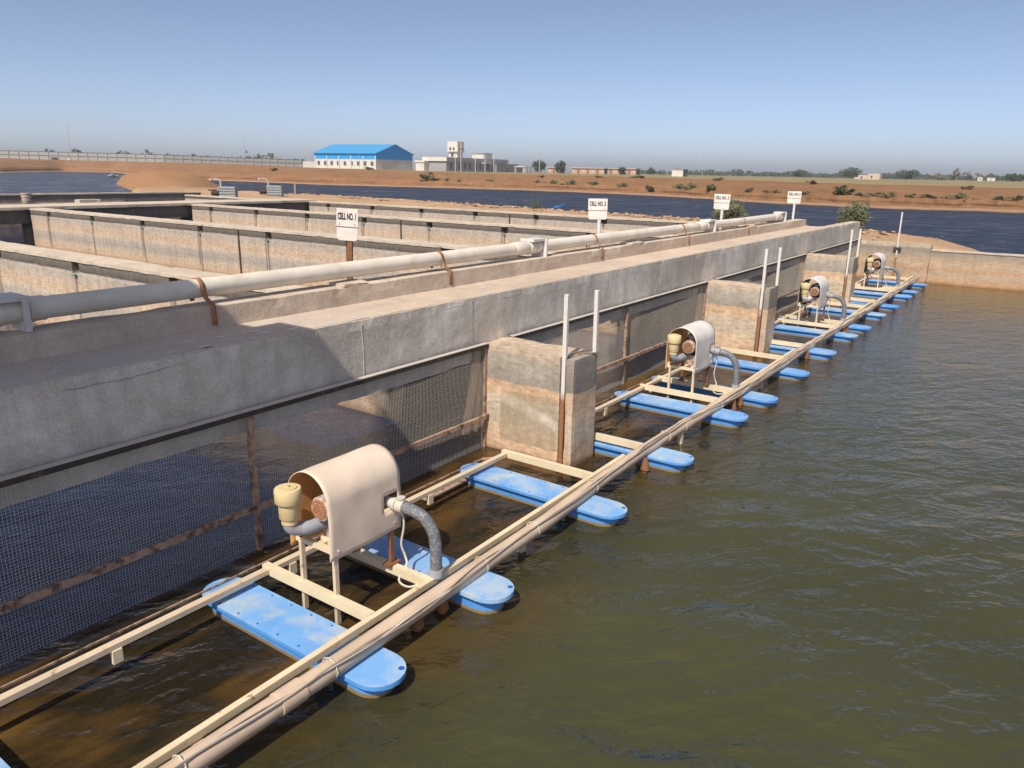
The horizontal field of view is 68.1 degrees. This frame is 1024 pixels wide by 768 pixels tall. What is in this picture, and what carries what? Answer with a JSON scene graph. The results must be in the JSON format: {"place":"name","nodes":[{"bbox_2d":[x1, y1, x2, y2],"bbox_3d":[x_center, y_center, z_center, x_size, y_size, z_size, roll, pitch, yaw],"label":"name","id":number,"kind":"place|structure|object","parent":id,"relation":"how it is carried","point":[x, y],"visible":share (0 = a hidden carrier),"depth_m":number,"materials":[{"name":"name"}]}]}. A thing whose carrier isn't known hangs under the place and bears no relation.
{"place":"outdoors","nodes":[
{"label":"outdoors","id":0,"kind":"place"},
{"bbox_2d":[0,172,131,193],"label":"pond water","id":1,"kind":"structure","parent":0,"point":[53,182],"depth_m":99.58,"materials":[{"name":"blue liquid"}]},
{"bbox_2d":[0,219,796,666],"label":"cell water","id":2,"kind":"structure","parent":0,"point":[16,235],"depth_m":5.71,"materials":[{"name":"blue liquid"}]},
{"bbox_2d":[74,199,100,202],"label":"concrete block","id":3,"kind":"structure","parent":2,"relation":"in","point":[87,200],"depth_m":32.20,"materials":[{"name":"beige concrete"}]},
{"bbox_2d":[0,191,200,226],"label":"wall","id":4,"kind":"structure","parent":2,"relation":"in","point":[39,198],"depth_m":33.29,"materials":[{"name":"grey concrete"}]},
{"bbox_2d":[20,193,31,202],"bbox_3d":[-19.679,-7.533,30.710,0.383,0.396,0.383,12,19,33],"label":"bucket stack","id":5,"kind":"object","parent":4,"relation":"on","point":[26,197],"visible":1,"depth_m":30.58,"materials":[{"name":"white plastic"}]},
{"bbox_2d":[0,198,315,245],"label":"end walkway","id":6,"kind":"structure","parent":2,"relation":"in","point":[21,213],"depth_m":26.10,"materials":[{"name":"beige concrete"}]},
{"bbox_2d":[184,195,262,199],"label":"wing wall","id":7,"kind":"structure","parent":2,"relation":"in","point":[197,197],"depth_m":35.32,"materials":[{"name":"beige concrete"}]},
{"bbox_2d":[0,241,481,442],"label":"cell wall","id":8,"kind":"structure","parent":2,"relation":"in","point":[29,270],"depth_m":10.49,"materials":[{"name":"concrete"}]},
{"bbox_2d":[29,208,697,341],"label":"cell wall","id":9,"kind":"structure","parent":2,"relation":"in","point":[229,249],"depth_m":17.86,"materials":[{"name":"concrete"}]},
{"bbox_2d":[191,204,799,301],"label":"cell wall","id":10,"kind":"structure","parent":2,"relation":"in","point":[471,233],"depth_m":21.53,"materials":[{"name":"concrete"}]},
{"bbox_2d":[309,201,857,245],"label":"cell wall","id":11,"kind":"structure","parent":2,"relation":"in","point":[560,220],"depth_m":26.10,"materials":[{"name":"concrete"}]},
{"bbox_2d":[715,254,806,312],"bbox_3d":[4.536,-1.553,13.665,0.102,1.206,5.005,12,19,33],"label":"screen","id":12,"kind":"object","parent":2,"relation":"in","point":[751,270],"visible":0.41,"depth_m":14.47,"materials":[{"name":"metal"}]},
{"bbox_2d":[794,257,802,294],"bbox_3d":[5.867,-2.217,15.504,0.036,0.822,0.290,12,19,33],"label":"wooden plank","id":13,"kind":"object","parent":12,"relation":"attached to","point":[799,277],"visible":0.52,"depth_m":15.49,"materials":[{"name":"brown wood"}]},
{"bbox_2d":[0,277,1023,767],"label":"pond water","id":14,"kind":"structure","parent":0,"point":[820,565],"depth_m":4.48,"materials":[{"name":"liquid"}]},
{"bbox_2d":[0,449,626,767],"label":"aerator raft","id":15,"kind":"object","parent":14,"relation":"on","point":[304,638],"visible":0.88,"depth_m":4.35,"materials":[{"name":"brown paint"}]},
{"bbox_2d":[274,444,443,624],"bbox_3d":[-0.888,0.915,4.370,0.696,0.933,0.753,12,19,33],"label":"air blower","id":16,"kind":"object","parent":15,"relation":"on","point":[341,501],"visible":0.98,"depth_m":4.35,"materials":[{"name":"paint"}]},
{"bbox_2d":[481,337,597,466],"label":"concrete pier","id":17,"kind":"structure","parent":14,"relation":"in","point":[523,391],"depth_m":6.80,"materials":[{"name":"beige concrete"}]},
{"bbox_2d":[0,342,488,666],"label":"screen","id":18,"kind":"object","parent":17,"relation":"attached to","point":[255,509],"visible":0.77,"depth_m":4.75,"materials":[{"name":"metal"}]},
{"bbox_2d":[462,350,481,434],"bbox_3d":[-0.362,0.064,6.981,0.036,0.822,0.290,12,19,33],"label":"wooden plank","id":19,"kind":"object","parent":17,"relation":"attached to","point":[476,379],"visible":0.53,"depth_m":6.97,"materials":[{"name":"brown wood"}]},
{"bbox_2d":[558,294,569,463],"bbox_3d":[0.445,0.132,6.610,0.047,1.835,0.047,12,19,33],"label":"pole","id":20,"kind":"object","parent":17,"relation":"attached to","point":[564,367],"visible":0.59,"depth_m":6.54,"materials":[{"name":"white metal"}]},
{"bbox_2d":[566,348,599,364],"bbox_3d":[0.609,-0.245,6.648,0.456,0.089,0.087,-12,20,-39],"label":"wire loop","id":21,"kind":"object","parent":17,"relation":"on","point":[582,353],"visible":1,"depth_m":6.66,"materials":[{"name":"grey metal"}]},
{"bbox_2d":[592,290,599,449],"bbox_3d":[0.739,0.061,6.885,0.036,1.835,0.066,12,19,33],"label":"pole","id":22,"kind":"object","parent":17,"relation":"attached to","point":[596,319],"visible":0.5,"depth_m":6.70,"materials":[{"name":"white metal"}]},
{"bbox_2d":[593,347,809,472],"bbox_3d":[2.215,0.193,8.805,1.568,0.394,5.200,12,19,33],"label":"aerator raft","id":23,"kind":"object","parent":14,"relation":"on","point":[666,459],"visible":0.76,"depth_m":8.37,"materials":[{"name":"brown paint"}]},
{"bbox_2d":[159,275,919,767],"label":"conduit pipe","id":24,"kind":"object","parent":23,"relation":"on","point":[209,755],"visible":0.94,"depth_m":4.24,"materials":[{"name":"plastic"}]},
{"bbox_2d":[174,275,916,767],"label":"power cable","id":25,"kind":"object","parent":24,"relation":"attached to","point":[460,581],"visible":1,"depth_m":4.29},
{"bbox_2d":[172,276,918,767],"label":"power cable","id":26,"kind":"object","parent":24,"relation":"on","point":[484,562],"visible":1,"depth_m":4.30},
{"bbox_2d":[179,276,917,767],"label":"power cable","id":27,"kind":"object","parent":24,"relation":"on","point":[461,578],"visible":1,"depth_m":4.26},
{"bbox_2d":[665,320,739,402],"bbox_3d":[2.105,-0.181,8.465,0.696,0.933,0.753,12,19,33],"label":"air blower","id":28,"kind":"object","parent":23,"relation":"on","point":[695,349],"visible":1,"depth_m":8.46,"materials":[{"name":"paint"}]},
{"bbox_2d":[701,279,778,353],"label":"concrete pier","id":29,"kind":"structure","parent":14,"relation":"in","point":[731,312],"depth_m":11.05,"materials":[{"name":"beige concrete"}]},
{"bbox_2d":[506,281,708,393],"bbox_3d":[1.421,-0.412,9.403,0.102,1.206,5.005,12,19,33],"label":"screen","id":30,"kind":"object","parent":29,"relation":"attached to","point":[625,356],"visible":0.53,"depth_m":9.39,"materials":[{"name":"metal"}]},
{"bbox_2d":[694,286,702,320],"bbox_3d":[2.752,-1.076,11.242,0.036,0.822,0.290,12,19,33],"label":"wooden plank","id":31,"kind":"object","parent":30,"relation":"attached to","point":[698,301],"visible":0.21,"depth_m":11.21,"materials":[{"name":"brown wood"}]},
{"bbox_2d":[754,249,768,351],"bbox_3d":[3.559,-1.008,10.871,0.047,1.835,0.047,12,19,33],"label":"pole","id":32,"kind":"object","parent":29,"relation":"attached to","point":[761,299],"visible":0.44,"depth_m":10.81,"materials":[{"name":"white metal"}]},
{"bbox_2d":[775,247,781,285],"bbox_3d":[3.854,-1.080,11.146,0.036,1.835,0.066,12,19,33],"label":"pole","id":33,"kind":"object","parent":29,"relation":"attached to","point":[778,266],"visible":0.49,"depth_m":10.95,"materials":[{"name":"white metal"}]},
{"bbox_2d":[797,253,858,307],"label":"concrete pier","id":34,"kind":"structure","parent":14,"relation":"in","point":[831,268],"depth_m":15.27,"materials":[{"name":"beige concrete"}]},
{"bbox_2d":[0,219,859,507],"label":"walkway","id":35,"kind":"structure","parent":34,"relation":"on","point":[71,388],"depth_m":5.40,"materials":[{"name":"grey concrete"}]},
{"bbox_2d":[336,208,357,278],"bbox_3d":[-1.496,-1.016,6.886,0.198,1.130,0.054,6,16,6],"label":"cell sign","id":36,"kind":"object","parent":35,"relation":"attached to","point":[347,224],"visible":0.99,"depth_m":6.76,"materials":[{"name":"white metal"}]},
{"bbox_2d":[0,211,786,332],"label":"air pipe","id":37,"kind":"object","parent":35,"relation":"on","point":[21,312],"visible":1,"depth_m":5.89,"materials":[{"name":"plastic"}]},
{"bbox_2d":[588,199,607,245],"bbox_3d":[1.191,-2.013,10.607,0.270,1.130,0.054,5,16,17],"label":"cell sign","id":38,"kind":"object","parent":35,"relation":"on","point":[597,209],"visible":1,"depth_m":10.48,"materials":[{"name":"white plastic"}]},
{"bbox_2d":[714,194,730,229],"bbox_3d":[3.918,-3.004,14.311,0.290,1.130,0.054,8,17,20],"label":"cell sign","id":39,"kind":"object","parent":35,"relation":"attached to","point":[722,202],"visible":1,"depth_m":14.18,"materials":[{"name":"white plastic"}]},
{"bbox_2d":[787,191,801,218],"bbox_3d":[6.708,-4.030,18.140,0.310,1.130,0.054,8,17,22],"label":"cell sign","id":40,"kind":"object","parent":35,"relation":"attached to","point":[794,197],"visible":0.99,"depth_m":18.02,"materials":[{"name":"white plastic"}]},
{"bbox_2d":[809,238,861,265],"bbox_3d":[7.606,-2.677,17.865,0.102,1.206,4.850,12,19,33],"label":"screen","id":41,"kind":"object","parent":34,"relation":"attached to","point":[837,247],"visible":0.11,"depth_m":17.80,"materials":[{"name":"metal"}]},
{"bbox_2d":[841,230,853,306],"bbox_3d":[6.674,-2.149,15.133,0.047,1.835,0.047,12,19,33],"label":"pole","id":42,"kind":"object","parent":34,"relation":"attached to","point":[848,260],"visible":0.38,"depth_m":15.05,"materials":[{"name":"white metal"}]},
{"bbox_2d":[856,229,861,256],"bbox_3d":[6.969,-2.221,15.407,0.036,1.835,0.066,12,19,33],"label":"pole","id":43,"kind":"object","parent":34,"relation":"attached to","point":[858,246],"visible":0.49,"depth_m":15.21,"materials":[{"name":"white metal"}]},
{"bbox_2d":[770,301,886,360],"bbox_3d":[5.255,-0.924,12.975,1.551,0.394,5.200,12,19,33],"label":"aerator raft","id":44,"kind":"object","parent":14,"relation":"on","point":[779,347],"visible":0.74,"depth_m":12.58,"materials":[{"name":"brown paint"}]},
{"bbox_2d":[797,275,846,328],"bbox_3d":[5.151,-1.296,12.632,0.696,0.933,0.753,12,19,33],"label":"air blower","id":45,"kind":"object","parent":44,"relation":"on","point":[820,296],"visible":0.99,"depth_m":12.62,"materials":[{"name":"paint"}]},
{"bbox_2d":[849,274,927,310],"bbox_3d":[8.253,-2.019,17.067,1.536,0.394,5.200,12,19,33],"label":"aerator raft","id":46,"kind":"object","parent":14,"relation":"on","point":[871,289],"visible":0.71,"depth_m":16.66,"materials":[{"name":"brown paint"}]},
{"bbox_2d":[863,253,899,291],"bbox_3d":[8.144,-2.393,16.727,0.696,0.933,0.753,12,19,33],"label":"air blower","id":47,"kind":"object","parent":46,"relation":"on","point":[879,268],"visible":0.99,"depth_m":16.71,"materials":[{"name":"paint"}]},
{"bbox_2d":[830,240,1023,291],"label":"end wall","id":48,"kind":"structure","parent":14,"relation":"in","point":[927,263],"depth_m":18.66,"materials":[{"name":"beige concrete"}]},
{"bbox_2d":[892,212,902,280],"bbox_3d":[9.731,-3.436,19.124,0.180,1.761,0.060,12,19,33],"label":"pole","id":49,"kind":"object","parent":48,"relation":"attached to","point":[897,248],"visible":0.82,"depth_m":19.09,"materials":[{"name":"metal"}]},
{"bbox_2d":[0,158,1023,212],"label":"earth bank","id":50,"kind":"structure","parent":0,"point":[822,194],"depth_m":103.90,"materials":[{"name":"brown soil"}]},
{"bbox_2d":[419,171,433,180],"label":"bank shrub","id":51,"kind":"object","parent":50,"relation":"on","point":[425,177],"visible":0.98,"depth_m":113.99,"materials":[{"name":"green plant"}]},
{"bbox_2d":[565,179,575,184],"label":"bank shrub","id":52,"kind":"object","parent":50,"relation":"on","point":[571,181],"visible":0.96,"depth_m":103.66,"materials":[{"name":"green plant"}]},
{"bbox_2d":[588,181,598,184],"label":"bank shrub","id":53,"kind":"object","parent":50,"relation":"on","point":[594,183],"visible":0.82,"depth_m":100.66,"materials":[{"name":"green plant"}]},
{"bbox_2d":[616,182,626,186],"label":"bank shrub","id":54,"kind":"object","parent":50,"relation":"on","point":[622,184],"visible":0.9,"depth_m":97.64,"materials":[{"name":"green plant"}]},
{"bbox_2d":[645,185,654,191],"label":"bank shrub","id":55,"kind":"object","parent":50,"relation":"on","point":[651,188],"visible":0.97,"depth_m":92.46,"materials":[{"name":"green plant"}]},
{"bbox_2d":[672,183,685,188],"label":"bank shrub","id":56,"kind":"object","parent":50,"relation":"on","point":[678,186],"visible":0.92,"depth_m":90.05,"materials":[{"name":"green plant"}]},
{"bbox_2d":[682,183,697,189],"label":"bank shrub","id":57,"kind":"object","parent":50,"relation":"on","point":[689,186],"visible":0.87,"depth_m":87.54,"materials":[{"name":"green plant"}]},
{"bbox_2d":[707,184,717,190],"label":"bank shrub","id":58,"kind":"object","parent":50,"relation":"on","point":[710,187],"visible":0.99,"depth_m":84.30,"materials":[{"name":"green plant"}]},
{"bbox_2d":[744,187,753,192],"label":"bank shrub","id":59,"kind":"object","parent":50,"relation":"on","point":[747,190],"visible":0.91,"depth_m":78.50,"materials":[{"name":"green plant"}]},
{"bbox_2d":[832,185,855,194],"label":"bank shrub","id":60,"kind":"object","parent":50,"relation":"on","point":[839,191],"visible":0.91,"depth_m":71.14,"materials":[{"name":"green plant"}]},
{"bbox_2d":[853,191,870,195],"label":"bank shrub","id":61,"kind":"object","parent":50,"relation":"on","point":[859,193],"visible":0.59,"depth_m":70.09,"materials":[{"name":"green plant"}]},
{"bbox_2d":[859,192,883,196],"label":"bank shrub","id":62,"kind":"object","parent":50,"relation":"on","point":[871,194],"visible":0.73,"depth_m":69.17,"materials":[{"name":"green plant"}]},
{"bbox_2d":[874,192,897,197],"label":"bank shrub","id":63,"kind":"object","parent":50,"relation":"on","point":[889,195],"visible":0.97,"depth_m":68.43,"materials":[{"name":"green plant"}]},
{"bbox_2d":[904,194,916,197],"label":"bank shrub","id":64,"kind":"object","parent":50,"relation":"on","point":[911,196],"visible":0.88,"depth_m":67.05,"materials":[{"name":"green plant"}]},
{"bbox_2d":[918,194,937,198],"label":"bank shrub","id":65,"kind":"object","parent":50,"relation":"on","point":[929,196],"visible":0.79,"depth_m":66.70,"materials":[{"name":"green plant"}]},
{"bbox_2d":[949,192,969,200],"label":"bank shrub","id":66,"kind":"object","parent":50,"relation":"on","point":[959,195],"visible":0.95,"depth_m":65.89,"materials":[{"name":"green plant"}]},
{"bbox_2d":[961,186,973,189],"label":"bank shrub","id":67,"kind":"object","parent":50,"relation":"on","point":[968,187],"visible":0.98,"depth_m":74.09,"materials":[{"name":"green plant"}]},
{"bbox_2d":[990,194,1015,200],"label":"bank shrub","id":68,"kind":"object","parent":50,"relation":"on","point":[1000,197],"visible":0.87,"depth_m":65.02,"materials":[{"name":"green plant"}]},
{"bbox_2d":[1006,195,1023,200],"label":"bank shrub","id":69,"kind":"object","parent":50,"relation":"on","point":[1018,197],"visible":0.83,"depth_m":64.73,"materials":[{"name":"green plant"}]},
{"bbox_2d":[0,0,1023,177],"label":"sky","id":70,"kind":"structure","parent":0,"point":[831,87],"materials":[{"name":"blue"}]},
{"bbox_2d":[116,170,979,251],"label":"sandy dike","id":71,"kind":"structure","parent":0,"point":[162,181],"depth_m":40.86,"materials":[{"name":"beige sand"}]},
{"bbox_2d":[208,178,237,196],"bbox_3d":[-14.709,-9.944,38.490,1.451,1.002,0.420,2,16,5],"label":"ribbed machine","id":72,"kind":"object","parent":71,"relation":"on","point":[228,191],"visible":0.97,"depth_m":38.37,"materials":[{"name":"metal"}]},
{"bbox_2d":[256,178,283,196],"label":"ribbed machine","id":73,"kind":"object","parent":71,"relation":"on","point":[273,190],"visible":0.99,"depth_m":42.17,"materials":[{"name":"metal"}]},
{"bbox_2d":[526,194,545,208],"bbox_3d":[1.048,-8.062,33.292,0.897,0.899,1.046,-8,18,-28],"label":"reed clump","id":74,"kind":"object","parent":71,"relation":"on","point":[535,205],"visible":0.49,"depth_m":33.31,"materials":[{"name":"green plant"}]},
{"bbox_2d":[288,193,941,243],"bbox_3d":[-1.009,-7.588,33.035,35.621,0.304,9.590,12,19,33],"label":"rubble","id":75,"kind":"object","parent":71,"relation":"on","point":[641,216],"visible":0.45,"depth_m":32.01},
{"bbox_2d":[711,197,749,218],"bbox_3d":[7.866,-6.181,27.232,1.287,1.026,1.689,12,19,33],"label":"feathery bush","id":76,"kind":"object","parent":71,"relation":"on","point":[735,210],"visible":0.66,"depth_m":27.03,"materials":[{"name":"green plant"}]},
{"bbox_2d":[835,200,872,229],"bbox_3d":[10.768,-5.235,23.810,1.118,1.138,1.140,12,19,33],"label":"feathery bush","id":77,"kind":"object","parent":71,"relation":"on","point":[856,213],"visible":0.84,"depth_m":23.66,"materials":[{"name":"green plant"}]},
{"bbox_2d":[211,181,1023,254],"bbox_3d":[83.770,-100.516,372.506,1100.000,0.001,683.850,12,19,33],"label":"pond water","id":78,"kind":"structure","parent":0,"point":[992,232],"depth_m":58.27,"materials":[{"name":"blue liquid"}]},
{"bbox_2d":[286,166,1023,187],"bbox_3d":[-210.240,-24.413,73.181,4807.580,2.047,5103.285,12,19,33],"label":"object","id":79,"kind":"structure","parent":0,"point":[996,184],"depth_m":169.26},
{"bbox_2d":[0,150,301,166],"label":"perimeter fence","id":80,"kind":"object","parent":79,"relation":"on","point":[48,155],"visible":0.83,"depth_m":283.01,"materials":[{"name":"metal"}]},
{"bbox_2d":[303,161,314,167],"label":"white wall","id":81,"kind":"structure","parent":79,"relation":"on","point":[310,164],"depth_m":299.53,"materials":[{"name":"white paint"}]},
{"bbox_2d":[312,144,413,169],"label":"warehouse","id":82,"kind":"structure","parent":79,"relation":"on","point":[377,156],"depth_m":277.24,"materials":[{"name":"metal"}]},
{"bbox_2d":[422,141,507,171],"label":"office building","id":83,"kind":"structure","parent":79,"relation":"on","point":[485,162],"depth_m":268.27,"materials":[{"name":"grey concrete"}]},
{"bbox_2d":[414,160,428,170],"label":"white annex","id":84,"kind":"object","parent":83,"relation":"attached to","point":[421,165],"visible":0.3,"depth_m":260.52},
{"bbox_2d":[507,164,518,171],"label":"grey wing","id":85,"kind":"structure","parent":79,"relation":"on","point":[510,167],"depth_m":303.73,"materials":[{"name":"grey concrete"}]},
{"bbox_2d":[514,166,530,172],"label":"open shed","id":86,"kind":"structure","parent":79,"relation":"on","point":[518,169],"depth_m":291.76,"materials":[{"name":"grey concrete"}]},
{"bbox_2d":[45,148,1023,180],"bbox_3d":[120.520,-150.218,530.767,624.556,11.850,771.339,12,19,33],"label":"wood","id":87,"kind":"object","parent":79,"relation":"on","point":[811,174],"visible":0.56,"depth_m":587.52,"materials":[{"name":"green plant"}]},
{"bbox_2d":[531,160,546,172],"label":"broad tree","id":88,"kind":"object","parent":79,"relation":"on","point":[543,165],"visible":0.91,"depth_m":311.29,"materials":[{"name":"green plant"}]},
{"bbox_2d":[547,167,563,172],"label":"pink hut","id":89,"kind":"object","parent":79,"relation":"on","point":[551,169],"visible":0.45,"depth_m":335.78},
{"bbox_2d":[553,160,565,172],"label":"broad tree","id":90,"kind":"object","parent":79,"relation":"on","point":[559,165],"visible":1,"depth_m":311.29,"materials":[{"name":"green plant"}]},
{"bbox_2d":[571,167,606,173],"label":"pink hut","id":91,"kind":"object","parent":79,"relation":"on","point":[576,170],"visible":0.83,"depth_m":323.68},
{"bbox_2d":[618,167,625,174],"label":"broad tree","id":92,"kind":"object","parent":79,"relation":"on","point":[622,170],"visible":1,"depth_m":318.92,"materials":[{"name":"green plant"}]},
{"bbox_2d":[607,168,639,174],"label":"pink hut","id":93,"kind":"object","parent":79,"relation":"on","point":[632,171],"visible":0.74,"depth_m":321.74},
{"bbox_2d":[645,167,656,173],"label":"tree","id":94,"kind":"object","parent":79,"relation":"on","point":[650,170],"visible":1,"depth_m":492.18,"materials":[{"name":"green plant"}]},
{"bbox_2d":[671,165,688,176],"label":"white cabin","id":95,"kind":"object","parent":79,"relation":"on","point":[680,172],"visible":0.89,"depth_m":201.88,"materials":[{"name":"metal"}]},
{"bbox_2d":[791,169,808,176],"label":"tree","id":96,"kind":"object","parent":79,"relation":"on","point":[799,173],"visible":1,"depth_m":415.30,"materials":[{"name":"green plant"}]},
{"bbox_2d":[839,167,863,178],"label":"tree","id":97,"kind":"object","parent":79,"relation":"on","point":[850,172],"visible":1,"depth_m":387.41,"materials":[{"name":"green plant"}]},
{"bbox_2d":[854,173,881,179],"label":"ruined house","id":98,"kind":"structure","parent":79,"relation":"on","point":[873,176],"depth_m":301.62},
{"bbox_2d":[894,169,920,179],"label":"tree","id":99,"kind":"object","parent":79,"relation":"on","point":[907,175],"visible":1,"depth_m":369.56,"materials":[{"name":"green plant"}]},
{"bbox_2d":[930,173,948,180],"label":"tree","id":100,"kind":"object","parent":79,"relation":"on","point":[941,177],"visible":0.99,"depth_m":355.79,"materials":[{"name":"green plant"}]},
{"bbox_2d":[949,169,960,180],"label":"tree","id":101,"kind":"object","parent":79,"relation":"on","point":[954,175],"visible":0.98,"depth_m":344.68,"materials":[{"name":"green plant"}]},
{"bbox_2d":[962,171,980,178],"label":"tree","id":102,"kind":"object","parent":79,"relation":"on","point":[969,175],"visible":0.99,"depth_m":344.92,"materials":[{"name":"green plant"}]},
{"bbox_2d":[1003,173,1023,181],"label":"tree","id":103,"kind":"object","parent":79,"relation":"on","point":[1016,177],"visible":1,"depth_m":327.64,"materials":[{"name":"green plant"}]}
]}

